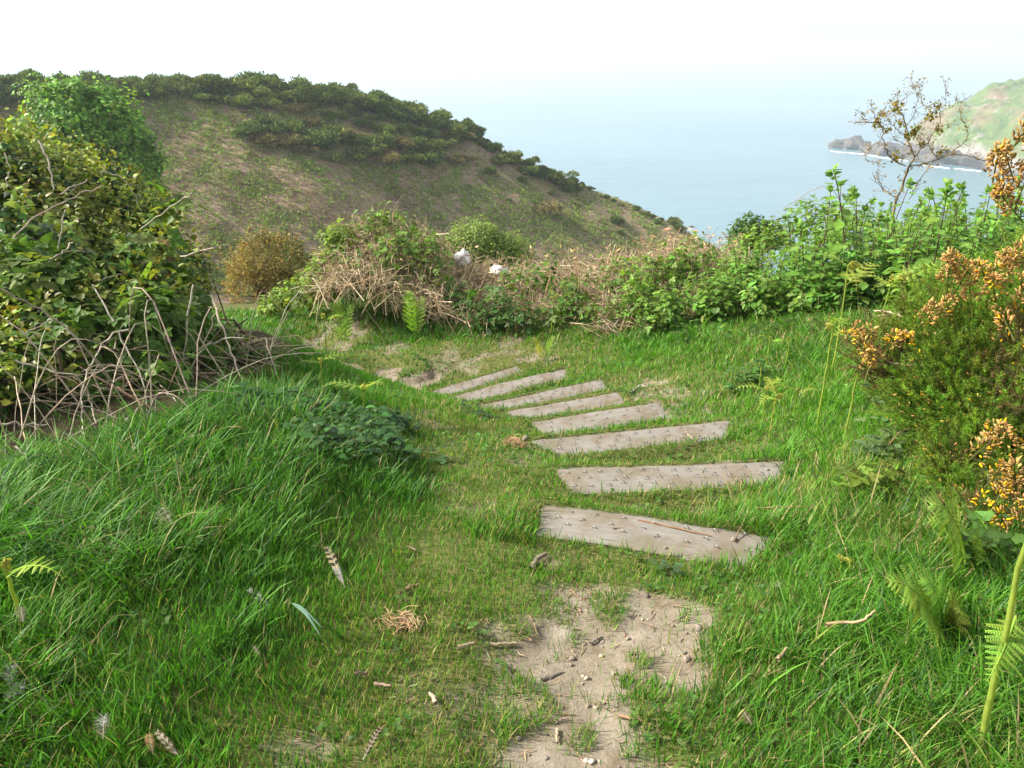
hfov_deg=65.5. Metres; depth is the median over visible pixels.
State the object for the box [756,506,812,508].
stick
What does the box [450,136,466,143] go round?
gorse bush
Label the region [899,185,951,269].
nettle plant
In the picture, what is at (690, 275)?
nettle plant
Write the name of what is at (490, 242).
willow scrub
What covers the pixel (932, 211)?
nettle plant
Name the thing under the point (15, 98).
gorse bush
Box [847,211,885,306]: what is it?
nettle plant
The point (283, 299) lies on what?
bramble bush
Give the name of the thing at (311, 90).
gorse bush
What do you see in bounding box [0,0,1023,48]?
sky
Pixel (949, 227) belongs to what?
nettle plant
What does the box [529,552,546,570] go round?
stick
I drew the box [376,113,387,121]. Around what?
gorse bush
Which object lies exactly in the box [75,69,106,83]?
gorse bush
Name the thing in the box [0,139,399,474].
bramble thicket
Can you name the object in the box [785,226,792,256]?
nettle plant
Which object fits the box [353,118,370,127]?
gorse bush
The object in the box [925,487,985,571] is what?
fern
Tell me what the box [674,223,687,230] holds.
gorse bush
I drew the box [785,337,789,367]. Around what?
bracken frond
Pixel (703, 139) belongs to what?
sea
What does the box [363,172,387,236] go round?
dry stalk
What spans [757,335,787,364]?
bracken frond
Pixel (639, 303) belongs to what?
bramble bush
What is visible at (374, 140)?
gorse bush
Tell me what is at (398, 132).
gorse bush
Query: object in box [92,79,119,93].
gorse bush
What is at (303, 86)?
gorse bush
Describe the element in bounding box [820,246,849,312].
nettle plant
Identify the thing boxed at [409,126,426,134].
gorse bush
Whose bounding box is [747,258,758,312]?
nettle plant
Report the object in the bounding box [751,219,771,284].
nettle plant
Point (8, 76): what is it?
gorse bush
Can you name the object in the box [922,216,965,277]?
nettle plant
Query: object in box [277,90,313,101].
gorse bush
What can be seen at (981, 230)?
nettle plant
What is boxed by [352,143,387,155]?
gorse bush
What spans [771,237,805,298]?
nettle plant
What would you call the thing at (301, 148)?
gorse bush
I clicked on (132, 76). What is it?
gorse bush
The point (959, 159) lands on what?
sea rock
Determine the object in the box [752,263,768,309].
nettle plant
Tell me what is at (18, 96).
gorse bush
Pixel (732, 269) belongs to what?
nettle plant
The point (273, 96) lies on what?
gorse bush
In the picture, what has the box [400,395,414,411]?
bracken frond
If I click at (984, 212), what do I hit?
nettle plant
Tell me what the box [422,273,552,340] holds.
bramble bush
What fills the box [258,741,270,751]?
feather
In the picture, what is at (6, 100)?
gorse bush
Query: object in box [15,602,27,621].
feather
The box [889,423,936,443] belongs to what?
stick
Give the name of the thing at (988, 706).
bracken frond
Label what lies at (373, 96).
gorse bush
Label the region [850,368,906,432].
leafy weed
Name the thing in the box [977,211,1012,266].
nettle plant
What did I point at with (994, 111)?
headland
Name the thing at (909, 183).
nettle plant
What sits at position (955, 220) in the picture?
nettle plant
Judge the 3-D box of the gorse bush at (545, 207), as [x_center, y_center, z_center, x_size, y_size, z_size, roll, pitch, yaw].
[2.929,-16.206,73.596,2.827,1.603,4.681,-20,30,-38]
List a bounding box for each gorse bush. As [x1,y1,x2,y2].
[0,73,10,85]
[0,85,15,95]
[0,95,13,105]
[2,73,14,83]
[5,94,23,102]
[6,91,35,99]
[7,78,28,94]
[10,68,44,81]
[20,76,63,86]
[22,89,37,100]
[44,76,64,80]
[49,73,69,78]
[72,78,94,92]
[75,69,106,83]
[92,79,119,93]
[105,74,130,79]
[112,77,135,84]
[117,89,140,98]
[118,84,130,90]
[125,75,142,79]
[126,71,164,85]
[129,77,145,87]
[130,75,187,92]
[130,82,164,98]
[138,88,174,99]
[161,79,173,88]
[162,74,182,80]
[167,80,195,86]
[168,71,187,82]
[168,83,202,92]
[175,86,204,97]
[180,73,212,83]
[184,73,237,92]
[187,89,204,100]
[196,90,214,101]
[206,77,245,91]
[208,83,236,95]
[211,94,224,102]
[214,224,312,303]
[215,73,241,80]
[220,82,257,92]
[222,88,247,96]
[224,95,241,107]
[232,119,266,138]
[234,90,261,108]
[235,70,273,81]
[240,82,272,97]
[245,132,277,145]
[247,73,312,89]
[251,113,287,134]
[254,96,282,108]
[255,132,302,146]
[263,91,286,100]
[265,116,333,134]
[272,87,299,100]
[273,83,312,93]
[276,83,290,91]
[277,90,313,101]
[280,102,308,112]
[283,135,308,145]
[291,144,320,155]
[292,87,336,101]
[294,87,356,104]
[300,128,331,149]
[301,116,321,123]
[310,84,352,97]
[312,130,341,149]
[316,115,330,126]
[319,152,345,163]
[321,91,367,105]
[321,109,337,118]
[328,81,357,89]
[329,125,352,145]
[338,86,357,94]
[339,132,366,145]
[340,97,378,110]
[342,127,354,135]
[342,146,371,160]
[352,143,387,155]
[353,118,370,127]
[357,132,375,136]
[359,98,385,113]
[362,91,378,100]
[362,129,394,145]
[365,134,395,148]
[368,89,394,101]
[368,121,396,132]
[375,105,402,118]
[375,151,401,163]
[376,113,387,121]
[382,98,404,110]
[389,98,416,107]
[390,129,403,134]
[393,134,414,149]
[394,107,426,123]
[396,122,413,132]
[397,115,412,122]
[398,150,426,163]
[399,100,428,107]
[399,104,429,113]
[407,136,427,152]
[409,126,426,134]
[416,107,453,120]
[417,150,439,166]
[419,109,473,129]
[423,117,444,129]
[423,127,432,135]
[425,139,446,149]
[427,137,457,150]
[427,148,446,158]
[429,119,467,138]
[439,129,476,143]
[444,156,464,164]
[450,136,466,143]
[455,154,478,162]
[459,128,474,138]
[460,120,486,134]
[468,128,485,138]
[471,136,491,144]
[481,141,503,152]
[483,165,496,174]
[489,158,510,165]
[493,150,541,166]
[495,150,514,159]
[500,153,520,161]
[517,175,528,181]
[518,166,539,175]
[521,158,534,166]
[532,164,552,174]
[532,201,563,213]
[539,168,557,179]
[548,169,579,181]
[552,178,573,186]
[561,183,575,191]
[564,176,579,183]
[574,182,585,190]
[609,214,625,222]
[616,229,625,234]
[639,211,650,214]
[654,219,661,224]
[666,216,683,225]
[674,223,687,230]
[832,115,1023,533]
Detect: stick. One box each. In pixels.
[353,670,367,675]
[374,682,390,686]
[403,583,418,592]
[428,691,437,704]
[456,642,473,648]
[489,642,515,646]
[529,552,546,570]
[541,671,563,681]
[555,727,558,742]
[589,635,601,644]
[619,714,654,725]
[638,519,711,535]
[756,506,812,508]
[776,647,787,660]
[824,610,875,626]
[874,310,935,333]
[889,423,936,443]
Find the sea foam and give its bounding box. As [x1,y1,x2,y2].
[832,151,981,171]
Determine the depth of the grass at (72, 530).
2.59 m
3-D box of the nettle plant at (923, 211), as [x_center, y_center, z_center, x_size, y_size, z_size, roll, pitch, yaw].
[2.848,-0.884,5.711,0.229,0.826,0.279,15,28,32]
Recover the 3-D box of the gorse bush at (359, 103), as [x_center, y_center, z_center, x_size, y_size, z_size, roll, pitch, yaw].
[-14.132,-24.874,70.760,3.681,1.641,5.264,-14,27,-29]
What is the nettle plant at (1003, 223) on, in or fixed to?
on the ground at (536, 652)
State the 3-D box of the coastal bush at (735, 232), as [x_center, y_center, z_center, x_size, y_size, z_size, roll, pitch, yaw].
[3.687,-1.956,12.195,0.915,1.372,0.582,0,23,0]
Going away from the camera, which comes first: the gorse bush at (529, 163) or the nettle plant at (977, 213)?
the nettle plant at (977, 213)
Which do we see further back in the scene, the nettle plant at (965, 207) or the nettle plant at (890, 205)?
the nettle plant at (890, 205)
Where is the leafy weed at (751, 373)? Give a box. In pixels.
[714,355,771,397]
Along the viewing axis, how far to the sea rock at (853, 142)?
509.12 m
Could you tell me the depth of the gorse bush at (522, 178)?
75.16 m
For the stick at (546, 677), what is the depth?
2.33 m
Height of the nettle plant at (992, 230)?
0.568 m
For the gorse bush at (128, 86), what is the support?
on the hillside
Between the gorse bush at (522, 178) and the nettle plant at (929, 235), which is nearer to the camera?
the nettle plant at (929, 235)
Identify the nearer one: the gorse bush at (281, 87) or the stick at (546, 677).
the stick at (546, 677)
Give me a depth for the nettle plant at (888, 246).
6.06 m
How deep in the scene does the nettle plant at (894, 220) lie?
5.88 m
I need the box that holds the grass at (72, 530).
[0,274,1023,767]
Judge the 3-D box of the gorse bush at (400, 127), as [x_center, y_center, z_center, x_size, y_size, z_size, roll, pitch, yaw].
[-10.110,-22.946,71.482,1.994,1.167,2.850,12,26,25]
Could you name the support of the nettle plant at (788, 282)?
on the ground at (536, 652)
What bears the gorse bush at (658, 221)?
on the hillside
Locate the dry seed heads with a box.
[464,226,745,307]
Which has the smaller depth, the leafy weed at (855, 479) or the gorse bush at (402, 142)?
the leafy weed at (855, 479)
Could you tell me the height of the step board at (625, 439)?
0.096 m
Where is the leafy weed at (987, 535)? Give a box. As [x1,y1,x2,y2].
[949,509,1023,576]
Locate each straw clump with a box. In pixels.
[372,606,427,640]
[495,434,530,448]
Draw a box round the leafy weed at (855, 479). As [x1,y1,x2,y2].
[830,447,908,503]
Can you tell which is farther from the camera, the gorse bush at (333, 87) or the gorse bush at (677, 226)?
the gorse bush at (677, 226)
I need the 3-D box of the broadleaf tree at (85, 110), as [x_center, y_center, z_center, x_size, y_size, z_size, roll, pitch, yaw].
[-14.340,-5.946,27.878,5.065,9.430,4.838,0,23,0]
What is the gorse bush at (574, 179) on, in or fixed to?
on the hillside
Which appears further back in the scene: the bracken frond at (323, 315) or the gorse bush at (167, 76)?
the gorse bush at (167, 76)
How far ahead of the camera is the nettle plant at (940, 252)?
5.60 m
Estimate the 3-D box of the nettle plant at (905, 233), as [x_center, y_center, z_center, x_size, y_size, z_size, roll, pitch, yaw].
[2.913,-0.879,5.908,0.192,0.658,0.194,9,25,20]
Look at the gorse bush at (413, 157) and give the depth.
68.00 m
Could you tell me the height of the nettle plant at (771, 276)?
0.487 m
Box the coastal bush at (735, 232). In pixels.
[725,210,783,271]
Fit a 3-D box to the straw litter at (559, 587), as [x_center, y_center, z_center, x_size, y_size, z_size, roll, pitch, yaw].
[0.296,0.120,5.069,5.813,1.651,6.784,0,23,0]
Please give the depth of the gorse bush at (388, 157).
66.14 m
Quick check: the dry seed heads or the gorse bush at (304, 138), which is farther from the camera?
the gorse bush at (304, 138)
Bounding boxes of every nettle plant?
[639,271,647,300]
[679,272,693,310]
[710,252,723,303]
[710,274,722,320]
[719,268,731,305]
[727,259,741,308]
[729,240,745,278]
[729,265,746,310]
[730,246,746,303]
[731,263,747,316]
[740,271,759,320]
[741,248,749,289]
[746,227,768,284]
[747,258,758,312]
[748,243,759,261]
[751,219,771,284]
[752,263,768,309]
[753,252,763,298]
[757,254,778,287]
[759,249,776,288]
[762,251,776,304]
[768,252,786,311]
[771,216,798,291]
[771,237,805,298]
[772,211,801,290]
[776,254,801,310]
[780,230,807,288]
[784,184,859,297]
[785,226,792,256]
[785,226,808,300]
[785,250,800,312]
[786,219,818,300]
[792,264,808,310]
[804,224,819,292]
[804,233,838,302]
[806,184,839,302]
[807,248,834,312]
[809,228,831,311]
[811,201,837,267]
[814,204,839,283]
[818,163,864,304]
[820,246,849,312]
[823,253,835,307]
[825,179,849,256]
[825,217,856,309]
[828,263,844,310]
[830,251,856,310]
[832,239,856,303]
[837,231,852,303]
[841,217,864,308]
[842,193,869,270]
[847,198,872,267]
[847,203,871,287]
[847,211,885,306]
[847,253,869,308]
[848,238,884,300]
[854,196,877,246]
[861,230,873,262]
[863,242,886,293]
[864,227,881,270]
[866,232,886,267]
[868,177,916,267]
[869,235,908,298]
[871,210,891,299]
[871,218,885,258]
[871,249,893,298]
[872,201,888,238]
[876,215,900,303]
[877,186,934,266]
[877,213,926,299]
[877,242,895,291]
[881,231,900,299]
[883,201,893,235]
[885,206,929,301]
[885,216,907,294]
[890,223,918,300]
[891,204,932,306]
[891,216,920,303]
[894,207,913,241]
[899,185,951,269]
[901,209,907,235]
[902,221,930,264]
[905,199,933,269]
[907,178,958,298]
[909,186,935,253]
[909,203,925,253]
[910,233,933,287]
[911,202,942,291]
[917,195,948,255]
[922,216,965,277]
[924,226,942,289]
[925,192,966,257]
[928,191,942,236]
[929,193,959,268]
[929,247,945,280]
[933,219,956,267]
[934,198,950,238]
[937,181,968,256]
[941,208,962,246]
[941,225,953,246]
[943,182,967,254]
[943,199,972,253]
[953,242,962,254]
[958,198,974,253]
[960,218,985,268]
[961,207,981,252]
[961,210,989,257]
[962,184,996,260]
[963,214,988,265]
[964,184,991,251]
[964,225,983,259]
[969,213,984,267]
[970,216,997,258]
[973,213,1013,258]
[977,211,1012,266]
[981,175,1020,245]
[981,194,1013,250]
[981,221,998,260]
[982,215,1010,257]
[983,191,1001,245]
[991,194,1016,250]
[993,195,1001,228]
[1009,185,1023,240]
[1010,207,1023,231]
[1012,194,1023,239]
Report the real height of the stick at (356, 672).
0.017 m
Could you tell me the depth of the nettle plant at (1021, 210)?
6.14 m
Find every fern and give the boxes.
[330,301,354,345]
[402,290,425,338]
[533,336,553,360]
[886,564,972,647]
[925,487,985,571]
[983,615,1023,682]
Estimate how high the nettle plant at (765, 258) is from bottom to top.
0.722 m
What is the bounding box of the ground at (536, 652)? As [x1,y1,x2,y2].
[0,296,1023,767]
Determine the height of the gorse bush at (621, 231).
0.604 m
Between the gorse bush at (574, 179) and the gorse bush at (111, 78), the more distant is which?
the gorse bush at (574, 179)
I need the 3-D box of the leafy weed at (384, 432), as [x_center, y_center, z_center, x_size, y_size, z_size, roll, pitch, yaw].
[-0.765,0.219,3.949,0.947,0.560,1.206,12,26,27]
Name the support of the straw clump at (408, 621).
on the ground at (536, 652)
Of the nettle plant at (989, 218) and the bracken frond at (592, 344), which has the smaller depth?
the nettle plant at (989, 218)
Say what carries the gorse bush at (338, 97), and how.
on the hillside
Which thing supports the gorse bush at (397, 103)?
on the hillside
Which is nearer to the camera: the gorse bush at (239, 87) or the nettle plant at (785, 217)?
the nettle plant at (785, 217)
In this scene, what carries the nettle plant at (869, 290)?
on the ground at (536, 652)
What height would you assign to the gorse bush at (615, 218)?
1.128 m
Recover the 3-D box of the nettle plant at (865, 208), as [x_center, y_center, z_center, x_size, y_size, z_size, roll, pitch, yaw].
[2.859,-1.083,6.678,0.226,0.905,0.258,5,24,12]
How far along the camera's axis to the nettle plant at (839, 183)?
6.87 m
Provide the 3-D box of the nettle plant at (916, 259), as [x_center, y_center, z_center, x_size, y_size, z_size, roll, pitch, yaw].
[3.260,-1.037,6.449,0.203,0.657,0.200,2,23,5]
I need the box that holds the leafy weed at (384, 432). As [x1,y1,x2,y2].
[222,381,427,473]
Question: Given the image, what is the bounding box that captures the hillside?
[0,91,722,303]
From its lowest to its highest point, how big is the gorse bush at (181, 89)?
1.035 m
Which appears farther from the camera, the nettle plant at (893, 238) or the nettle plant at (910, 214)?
the nettle plant at (910, 214)
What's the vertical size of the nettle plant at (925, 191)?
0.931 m
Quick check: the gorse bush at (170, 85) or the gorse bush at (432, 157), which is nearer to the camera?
the gorse bush at (170, 85)
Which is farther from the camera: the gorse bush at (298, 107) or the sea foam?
the sea foam
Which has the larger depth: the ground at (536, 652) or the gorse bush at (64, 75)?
the gorse bush at (64, 75)
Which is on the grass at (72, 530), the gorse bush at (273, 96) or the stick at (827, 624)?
the stick at (827, 624)
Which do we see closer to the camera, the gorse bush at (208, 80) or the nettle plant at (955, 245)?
the nettle plant at (955, 245)
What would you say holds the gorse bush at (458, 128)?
on the hillside
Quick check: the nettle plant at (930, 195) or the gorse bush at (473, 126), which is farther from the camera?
the gorse bush at (473, 126)
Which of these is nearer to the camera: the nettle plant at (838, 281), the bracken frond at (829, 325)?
the bracken frond at (829, 325)
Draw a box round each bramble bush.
[255,218,368,327]
[331,201,454,320]
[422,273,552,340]
[492,257,641,332]
[596,230,737,337]
[720,194,995,261]
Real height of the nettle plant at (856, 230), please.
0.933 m
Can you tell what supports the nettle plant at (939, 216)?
on the ground at (536, 652)
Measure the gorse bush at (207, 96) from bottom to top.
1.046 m
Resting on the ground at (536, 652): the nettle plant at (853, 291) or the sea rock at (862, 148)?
the nettle plant at (853, 291)
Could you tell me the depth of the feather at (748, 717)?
2.02 m
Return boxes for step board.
[433,367,520,394]
[455,369,565,400]
[481,380,605,409]
[507,393,623,418]
[531,403,670,434]
[531,421,729,455]
[537,505,771,567]
[557,461,786,495]
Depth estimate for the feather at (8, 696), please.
2.00 m
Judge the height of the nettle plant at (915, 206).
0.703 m
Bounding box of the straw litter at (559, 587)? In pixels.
[61,321,1018,767]
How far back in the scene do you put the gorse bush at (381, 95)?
72.57 m
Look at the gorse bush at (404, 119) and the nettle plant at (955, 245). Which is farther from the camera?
the gorse bush at (404, 119)
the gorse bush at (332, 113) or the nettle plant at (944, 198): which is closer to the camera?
the nettle plant at (944, 198)
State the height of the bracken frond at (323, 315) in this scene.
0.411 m
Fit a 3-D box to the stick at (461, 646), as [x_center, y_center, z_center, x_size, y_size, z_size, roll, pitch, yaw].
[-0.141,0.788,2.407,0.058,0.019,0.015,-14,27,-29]
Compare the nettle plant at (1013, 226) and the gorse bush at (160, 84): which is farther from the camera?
the gorse bush at (160, 84)
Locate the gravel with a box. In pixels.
[389,373,701,767]
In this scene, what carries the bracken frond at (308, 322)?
on the ground at (536, 652)
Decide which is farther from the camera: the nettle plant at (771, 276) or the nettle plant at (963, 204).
the nettle plant at (771, 276)
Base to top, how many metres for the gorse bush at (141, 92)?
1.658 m
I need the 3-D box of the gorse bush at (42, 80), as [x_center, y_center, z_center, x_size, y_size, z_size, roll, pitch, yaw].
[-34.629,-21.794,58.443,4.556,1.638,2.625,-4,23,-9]
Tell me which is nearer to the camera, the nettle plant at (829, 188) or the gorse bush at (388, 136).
the nettle plant at (829, 188)
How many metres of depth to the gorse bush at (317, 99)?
67.71 m
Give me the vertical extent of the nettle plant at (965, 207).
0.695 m
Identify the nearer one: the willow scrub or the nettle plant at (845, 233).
the nettle plant at (845, 233)
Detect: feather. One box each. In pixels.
[4,654,18,688]
[5,681,30,700]
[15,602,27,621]
[95,712,109,738]
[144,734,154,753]
[153,505,175,523]
[154,729,178,756]
[247,587,270,607]
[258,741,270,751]
[324,546,344,586]
[363,726,381,759]
[741,711,753,725]
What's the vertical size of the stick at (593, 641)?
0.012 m
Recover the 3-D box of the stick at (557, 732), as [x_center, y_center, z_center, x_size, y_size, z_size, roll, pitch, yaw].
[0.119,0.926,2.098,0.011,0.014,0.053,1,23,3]
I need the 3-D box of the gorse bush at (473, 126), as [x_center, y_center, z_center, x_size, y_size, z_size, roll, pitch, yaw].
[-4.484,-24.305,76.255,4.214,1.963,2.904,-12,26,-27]
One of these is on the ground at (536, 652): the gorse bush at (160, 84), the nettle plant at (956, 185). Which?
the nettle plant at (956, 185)
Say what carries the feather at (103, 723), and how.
on the ground at (536, 652)
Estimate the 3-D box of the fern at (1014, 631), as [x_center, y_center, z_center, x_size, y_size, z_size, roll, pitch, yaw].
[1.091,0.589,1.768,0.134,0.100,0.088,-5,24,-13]
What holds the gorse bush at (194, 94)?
on the hillside
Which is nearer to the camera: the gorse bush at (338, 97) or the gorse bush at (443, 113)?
the gorse bush at (338, 97)
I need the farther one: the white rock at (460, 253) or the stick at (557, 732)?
the white rock at (460, 253)
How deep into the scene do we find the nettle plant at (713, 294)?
7.06 m
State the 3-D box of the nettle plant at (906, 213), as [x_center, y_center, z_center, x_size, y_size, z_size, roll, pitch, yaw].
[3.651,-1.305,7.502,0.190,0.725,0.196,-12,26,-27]
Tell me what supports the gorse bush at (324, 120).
on the hillside
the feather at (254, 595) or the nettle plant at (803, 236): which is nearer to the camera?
the feather at (254, 595)
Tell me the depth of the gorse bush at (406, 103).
74.44 m
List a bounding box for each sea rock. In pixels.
[828,135,870,149]
[858,142,881,151]
[863,142,904,155]
[891,142,934,158]
[904,143,951,164]
[945,150,966,166]
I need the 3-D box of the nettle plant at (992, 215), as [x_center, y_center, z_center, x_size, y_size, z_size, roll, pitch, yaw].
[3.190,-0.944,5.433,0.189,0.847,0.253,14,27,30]
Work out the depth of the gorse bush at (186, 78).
64.06 m
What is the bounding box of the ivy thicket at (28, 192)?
[0,103,265,424]
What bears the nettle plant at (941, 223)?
on the ground at (536, 652)
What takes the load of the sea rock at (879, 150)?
in the sea
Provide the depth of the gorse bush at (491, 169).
73.62 m
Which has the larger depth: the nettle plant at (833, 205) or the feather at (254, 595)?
the nettle plant at (833, 205)
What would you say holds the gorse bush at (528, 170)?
on the hillside
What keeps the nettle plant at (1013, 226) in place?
on the ground at (536, 652)
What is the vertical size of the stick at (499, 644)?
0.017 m
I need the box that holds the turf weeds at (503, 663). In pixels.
[19,301,1023,767]
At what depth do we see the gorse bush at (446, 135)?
74.26 m
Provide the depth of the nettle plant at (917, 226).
5.97 m
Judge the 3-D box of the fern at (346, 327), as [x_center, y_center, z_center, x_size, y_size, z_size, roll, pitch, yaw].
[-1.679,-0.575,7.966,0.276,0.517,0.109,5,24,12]
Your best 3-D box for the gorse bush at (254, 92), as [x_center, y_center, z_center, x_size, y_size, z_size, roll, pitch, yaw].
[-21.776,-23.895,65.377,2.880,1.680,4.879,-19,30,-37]
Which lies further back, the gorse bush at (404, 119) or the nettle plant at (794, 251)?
the gorse bush at (404, 119)
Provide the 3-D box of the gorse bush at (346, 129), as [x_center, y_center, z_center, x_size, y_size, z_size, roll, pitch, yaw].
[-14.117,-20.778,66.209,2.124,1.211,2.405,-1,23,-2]
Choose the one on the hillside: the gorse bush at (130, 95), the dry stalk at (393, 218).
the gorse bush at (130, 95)
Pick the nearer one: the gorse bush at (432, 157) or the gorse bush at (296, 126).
the gorse bush at (296, 126)
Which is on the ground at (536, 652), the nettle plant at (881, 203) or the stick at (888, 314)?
the nettle plant at (881, 203)
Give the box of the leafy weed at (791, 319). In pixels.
[671,311,838,351]
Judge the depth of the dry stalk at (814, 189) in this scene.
6.53 m
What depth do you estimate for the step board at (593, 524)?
3.06 m
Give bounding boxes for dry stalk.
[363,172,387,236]
[385,186,403,247]
[471,257,536,313]
[524,236,553,310]
[557,221,562,303]
[783,186,848,250]
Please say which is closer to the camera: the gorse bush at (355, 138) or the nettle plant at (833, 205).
the nettle plant at (833, 205)
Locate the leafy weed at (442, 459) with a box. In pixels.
[429,399,499,464]
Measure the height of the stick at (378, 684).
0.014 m
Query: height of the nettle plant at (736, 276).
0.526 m
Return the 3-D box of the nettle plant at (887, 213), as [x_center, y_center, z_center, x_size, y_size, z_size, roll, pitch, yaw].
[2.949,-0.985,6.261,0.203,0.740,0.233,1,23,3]
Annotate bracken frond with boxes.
[0,556,66,636]
[292,320,310,348]
[300,351,356,391]
[310,312,345,355]
[324,378,386,406]
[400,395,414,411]
[547,290,558,335]
[582,340,594,370]
[732,377,782,423]
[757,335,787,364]
[759,377,782,441]
[778,384,820,414]
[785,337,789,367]
[809,251,881,369]
[817,316,848,424]
[836,553,853,575]
[844,374,857,435]
[859,264,925,343]
[873,268,936,319]
[887,262,948,287]
[976,543,1023,750]
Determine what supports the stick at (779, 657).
on the ground at (536, 652)
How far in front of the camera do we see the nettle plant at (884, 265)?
6.03 m
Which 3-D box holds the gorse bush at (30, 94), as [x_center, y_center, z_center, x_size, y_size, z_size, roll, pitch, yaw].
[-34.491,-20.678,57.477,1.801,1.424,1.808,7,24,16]
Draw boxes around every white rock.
[454,249,470,267]
[490,265,507,275]
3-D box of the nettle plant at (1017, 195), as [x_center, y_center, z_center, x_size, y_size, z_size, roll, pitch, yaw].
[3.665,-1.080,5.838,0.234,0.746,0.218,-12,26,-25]
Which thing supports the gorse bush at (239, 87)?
on the hillside
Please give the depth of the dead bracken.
8.29 m
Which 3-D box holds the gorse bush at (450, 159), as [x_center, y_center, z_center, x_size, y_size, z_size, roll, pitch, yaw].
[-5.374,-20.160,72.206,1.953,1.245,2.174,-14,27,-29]
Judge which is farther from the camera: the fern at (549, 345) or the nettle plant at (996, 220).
the fern at (549, 345)
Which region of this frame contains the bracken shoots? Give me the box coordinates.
[0,92,720,295]
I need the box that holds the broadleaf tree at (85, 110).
[5,70,169,226]
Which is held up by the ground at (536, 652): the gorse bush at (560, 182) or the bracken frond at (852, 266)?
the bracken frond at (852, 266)
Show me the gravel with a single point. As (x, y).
(592, 760)
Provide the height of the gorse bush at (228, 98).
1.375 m
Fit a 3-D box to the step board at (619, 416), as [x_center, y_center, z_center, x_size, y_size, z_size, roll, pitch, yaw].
[0.565,0.251,4.979,0.914,0.094,0.259,-8,24,-18]
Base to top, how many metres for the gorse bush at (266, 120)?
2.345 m
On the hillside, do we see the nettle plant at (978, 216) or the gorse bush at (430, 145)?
the gorse bush at (430, 145)
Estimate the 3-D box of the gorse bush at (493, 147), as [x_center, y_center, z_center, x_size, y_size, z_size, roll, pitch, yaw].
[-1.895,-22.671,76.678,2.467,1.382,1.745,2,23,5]
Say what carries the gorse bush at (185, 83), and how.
on the hillside
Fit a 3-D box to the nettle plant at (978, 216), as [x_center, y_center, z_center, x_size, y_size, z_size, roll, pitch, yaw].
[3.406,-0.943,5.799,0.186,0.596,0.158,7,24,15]
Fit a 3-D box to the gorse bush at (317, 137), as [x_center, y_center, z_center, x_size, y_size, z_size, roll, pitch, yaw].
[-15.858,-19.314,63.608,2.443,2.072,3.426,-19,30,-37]
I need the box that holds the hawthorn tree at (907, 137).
[848,70,990,228]
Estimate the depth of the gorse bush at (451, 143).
72.30 m
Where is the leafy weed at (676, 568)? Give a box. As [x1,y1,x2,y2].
[647,558,685,583]
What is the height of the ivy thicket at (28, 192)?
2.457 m
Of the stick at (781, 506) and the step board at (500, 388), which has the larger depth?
the step board at (500, 388)
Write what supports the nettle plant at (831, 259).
on the ground at (536, 652)
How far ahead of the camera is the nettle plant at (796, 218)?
6.90 m
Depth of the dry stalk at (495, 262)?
8.06 m
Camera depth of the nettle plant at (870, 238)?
6.76 m
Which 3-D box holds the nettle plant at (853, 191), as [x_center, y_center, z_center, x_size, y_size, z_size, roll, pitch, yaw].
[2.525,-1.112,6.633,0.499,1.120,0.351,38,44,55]
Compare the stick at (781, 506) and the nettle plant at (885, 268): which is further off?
the nettle plant at (885, 268)
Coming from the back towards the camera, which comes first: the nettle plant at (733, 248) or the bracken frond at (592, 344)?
the nettle plant at (733, 248)
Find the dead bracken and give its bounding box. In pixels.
[292,206,789,340]
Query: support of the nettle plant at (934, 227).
on the ground at (536, 652)
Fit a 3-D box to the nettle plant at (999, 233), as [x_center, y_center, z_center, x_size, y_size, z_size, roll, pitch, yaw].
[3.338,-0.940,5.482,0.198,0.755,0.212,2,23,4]
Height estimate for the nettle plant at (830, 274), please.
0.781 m
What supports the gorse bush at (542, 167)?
on the hillside
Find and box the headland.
[903,77,1023,176]
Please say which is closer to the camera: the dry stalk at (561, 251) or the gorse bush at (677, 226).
the dry stalk at (561, 251)
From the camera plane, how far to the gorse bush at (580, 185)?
78.34 m
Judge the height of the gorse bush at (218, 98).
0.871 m
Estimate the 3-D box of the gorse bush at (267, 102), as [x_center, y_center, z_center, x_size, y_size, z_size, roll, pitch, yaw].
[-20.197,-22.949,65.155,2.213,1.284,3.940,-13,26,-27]
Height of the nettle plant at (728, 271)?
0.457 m
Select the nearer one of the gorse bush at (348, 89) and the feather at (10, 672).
the feather at (10, 672)
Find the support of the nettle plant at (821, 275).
on the ground at (536, 652)
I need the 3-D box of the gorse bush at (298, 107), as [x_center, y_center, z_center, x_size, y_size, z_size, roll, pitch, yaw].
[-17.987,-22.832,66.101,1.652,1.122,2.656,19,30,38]
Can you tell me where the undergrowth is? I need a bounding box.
[642,221,1023,327]
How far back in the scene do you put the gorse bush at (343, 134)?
64.98 m
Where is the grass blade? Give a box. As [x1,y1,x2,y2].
[291,603,319,634]
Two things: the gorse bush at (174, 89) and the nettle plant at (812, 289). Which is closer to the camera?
the nettle plant at (812, 289)
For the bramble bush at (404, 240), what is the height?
1.239 m
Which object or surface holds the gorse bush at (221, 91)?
on the hillside
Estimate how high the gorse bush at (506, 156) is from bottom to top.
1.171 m
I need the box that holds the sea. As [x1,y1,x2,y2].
[0,48,1023,275]
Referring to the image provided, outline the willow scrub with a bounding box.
[441,213,538,277]
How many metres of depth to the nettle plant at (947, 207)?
7.07 m
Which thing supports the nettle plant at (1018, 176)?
on the ground at (536, 652)
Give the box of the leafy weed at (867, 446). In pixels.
[851,416,923,460]
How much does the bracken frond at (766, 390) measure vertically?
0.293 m
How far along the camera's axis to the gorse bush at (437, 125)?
73.72 m
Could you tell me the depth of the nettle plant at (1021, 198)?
6.18 m
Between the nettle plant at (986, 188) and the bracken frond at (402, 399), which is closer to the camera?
the bracken frond at (402, 399)

